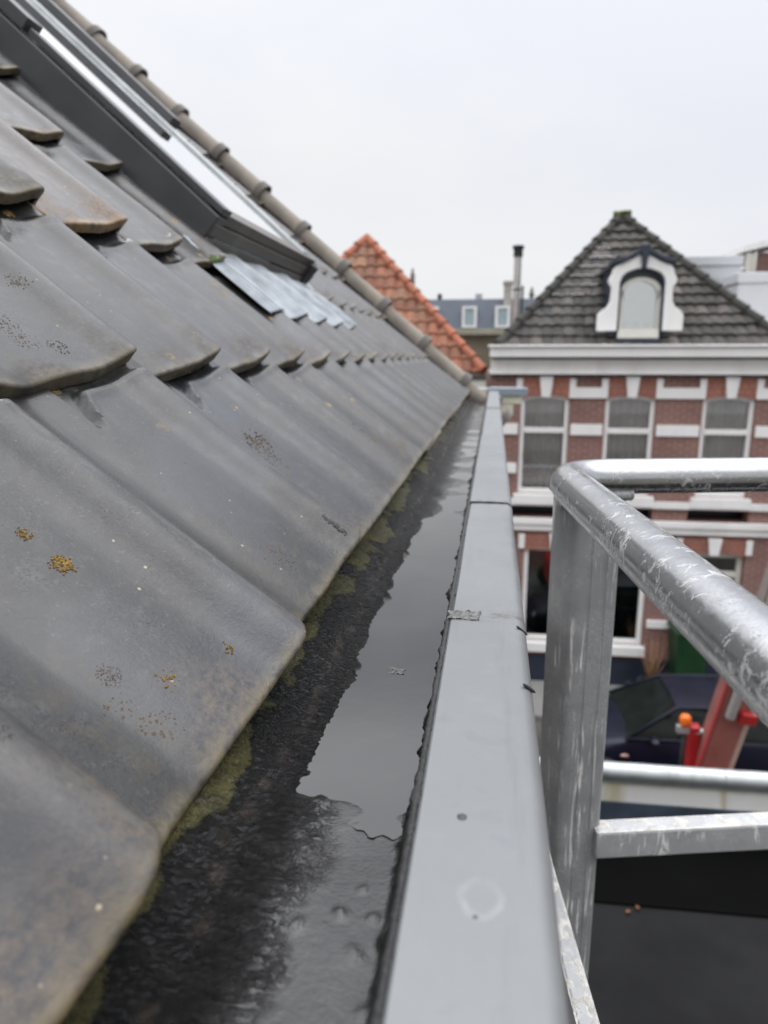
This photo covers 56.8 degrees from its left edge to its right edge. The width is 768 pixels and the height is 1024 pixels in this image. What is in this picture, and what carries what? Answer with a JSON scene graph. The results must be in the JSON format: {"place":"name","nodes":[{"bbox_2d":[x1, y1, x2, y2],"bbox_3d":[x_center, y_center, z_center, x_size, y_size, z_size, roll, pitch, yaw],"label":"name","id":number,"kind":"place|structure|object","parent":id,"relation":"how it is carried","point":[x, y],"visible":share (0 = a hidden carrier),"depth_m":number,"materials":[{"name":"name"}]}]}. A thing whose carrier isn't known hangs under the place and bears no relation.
{"place":"outdoors","nodes":[
{"label":"outdoors","id":0,"kind":"place"},
{"bbox_2d":[0,0,568,1023],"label":"row house","id":1,"kind":"structure","parent":0,"point":[242,410],"depth_m":0.54,"materials":[{"name":"tile"}]},
{"bbox_2d":[296,430,479,839],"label":"water","id":2,"kind":"structure","parent":1,"relation":"in","point":[366,758],"depth_m":0.59,"materials":[{"name":"grey liquid"}]},
{"bbox_2d":[389,666,405,673],"bbox_3d":[0.011,0.142,0.636,0.015,0.003,0.012,2,13,8],"label":"leaf scrap","id":3,"kind":"object","parent":2,"relation":"on","point":[395,670],"visible":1,"depth_m":0.64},
{"bbox_2d":[447,609,480,619],"bbox_3d":[0.068,0.087,0.604,0.029,0.004,0.020,2,13,8],"label":"foil scrap","id":4,"kind":"object","parent":1,"relation":"on","point":[468,614],"visible":1,"depth_m":0.60,"materials":[{"name":"silver metal"}]},
{"bbox_2d":[341,234,487,386],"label":"red roof house","id":5,"kind":"structure","parent":0,"point":[377,268],"depth_m":14.75,"materials":[{"name":"orange tile"}]},
{"bbox_2d":[65,0,767,344],"label":"sky","id":6,"kind":"structure","parent":0,"point":[454,135],"materials":[{"name":"white"}]},
{"bbox_2d":[429,281,595,374],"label":"grey house","id":7,"kind":"structure","parent":0,"point":[478,324],"depth_m":38.64,"materials":[{"name":"blue stone"}]},
{"bbox_2d":[462,306,476,327],"bbox_3d":[4.656,-10.610,38.688,0.780,1.120,0.720,2,12,7],"label":"dormer window","id":8,"kind":"structure","parent":7,"relation":"in","point":[469,313],"depth_m":38.38,"materials":[{"name":"white glass"}]},
{"bbox_2d":[495,306,509,327],"bbox_3d":[6.411,-10.561,38.466,0.780,1.120,0.720,2,12,7],"label":"dormer window","id":9,"kind":"structure","parent":7,"relation":"in","point":[502,313],"depth_m":38.16,"materials":[{"name":"white glass"}]},
{"bbox_2d":[536,721,541,750],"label":"ground","id":10,"kind":"structure","parent":0,"point":[538,726],"depth_m":12.97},
{"bbox_2d":[486,209,767,684],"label":"brick house","id":11,"kind":"structure","parent":10,"relation":"on","point":[635,387],"depth_m":13.52,"materials":[{"name":"red brick"}]},
{"bbox_2d":[511,245,523,344],"bbox_3d":[2.915,-4.734,15.604,0.251,2.150,0.251,-9,16,-37],"label":"flue pipe","id":12,"kind":"object","parent":11,"relation":"attached to","point":[518,256],"visible":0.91,"depth_m":15.49,"materials":[{"name":"grey metal"}]},
{"bbox_2d":[513,395,568,504],"bbox_3d":[3.088,-1.227,13.820,1.070,2.145,0.356,2,12,7],"label":"window","id":13,"kind":"structure","parent":11,"relation":"in","point":[543,421],"depth_m":13.89,"materials":[{"name":"grey glass"}]},
{"bbox_2d":[522,549,644,656],"bbox_3d":[4.025,1.739,14.501,2.520,2.220,0.633,2,12,7],"label":"shop window","id":14,"kind":"structure","parent":11,"relation":"in","point":[536,561],"depth_m":14.42,"materials":[{"name":"white paint"}]},
{"bbox_2d":[602,396,654,507],"bbox_3d":[4.656,-1.183,13.620,1.070,2.145,0.352,2,12,7],"label":"window","id":15,"kind":"structure","parent":11,"relation":"in","point":[628,424],"depth_m":13.61,"materials":[{"name":"grey glass"}]},
{"bbox_2d":[697,553,742,662],"bbox_3d":[6.400,2.142,14.227,1.200,2.810,0.100,2,12,7],"label":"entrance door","id":16,"kind":"structure","parent":11,"relation":"in","point":[735,575],"depth_m":13.90,"materials":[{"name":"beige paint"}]},
{"bbox_2d":[690,396,754,509],"bbox_3d":[6.404,-1.133,13.395,1.080,2.145,0.346,2,12,7],"label":"window","id":17,"kind":"structure","parent":11,"relation":"in","point":[726,424],"depth_m":13.41,"materials":[{"name":"grey glass"}]},
{"bbox_2d":[531,680,623,721],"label":"pavement","id":18,"kind":"structure","parent":0,"point":[538,686],"depth_m":14.09,"materials":[{"name":"grey concrete"}]},
{"bbox_2d":[637,638,667,680],"bbox_3d":[5.180,3.047,13.799,0.502,1.285,0.497,8,14,31],"label":"potted shrub","id":19,"kind":"object","parent":18,"relation":"on","point":[649,671],"visible":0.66,"depth_m":13.77,"materials":[{"name":"brown plant"}]},
{"bbox_2d":[664,620,705,673],"bbox_3d":[5.915,2.848,13.899,0.648,1.272,0.786,2,12,7],"label":"wheelie bin","id":20,"kind":"object","parent":18,"relation":"on","point":[685,656],"visible":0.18,"depth_m":13.60,"materials":[{"name":"green plastic"}]},
{"bbox_2d":[540,457,767,1023],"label":"work basket","id":21,"kind":"object","parent":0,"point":[603,530],"visible":0.84,"depth_m":1.01,"materials":[{"name":"metal"}]},
{"bbox_2d":[588,761,767,1023],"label":"flat roof","id":22,"kind":"structure","parent":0,"point":[686,942],"depth_m":5.06,"materials":[{"name":"metal"}]},
{"bbox_2d":[664,240,767,344],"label":"clad house","id":23,"kind":"structure","parent":0,"point":[741,272],"depth_m":16.24,"materials":[{"name":"white paint"}]},
{"bbox_2d":[744,252,756,271],"bbox_3d":[9.768,-6.664,18.912,0.260,0.500,0.090,2,12,7],"label":"attic window","id":24,"kind":"structure","parent":23,"relation":"in","point":[751,258],"depth_m":18.90,"materials":[{"name":"beige paint"}]},
{"label":"road","id":25,"kind":"structure","parent":0,"visible":0},
{"bbox_2d":[604,674,767,771],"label":"parked car","id":26,"kind":"object","parent":25,"relation":"on","point":[643,715],"visible":0.32,"depth_m":11.00,"materials":[{"name":"blue paint"}]},
{"bbox_2d":[676,564,767,768],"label":"boom lift","id":27,"kind":"object","parent":25,"relation":"on","point":[716,740],"visible":0.23,"depth_m":8.38,"materials":[{"name":"red paint"}]}
]}

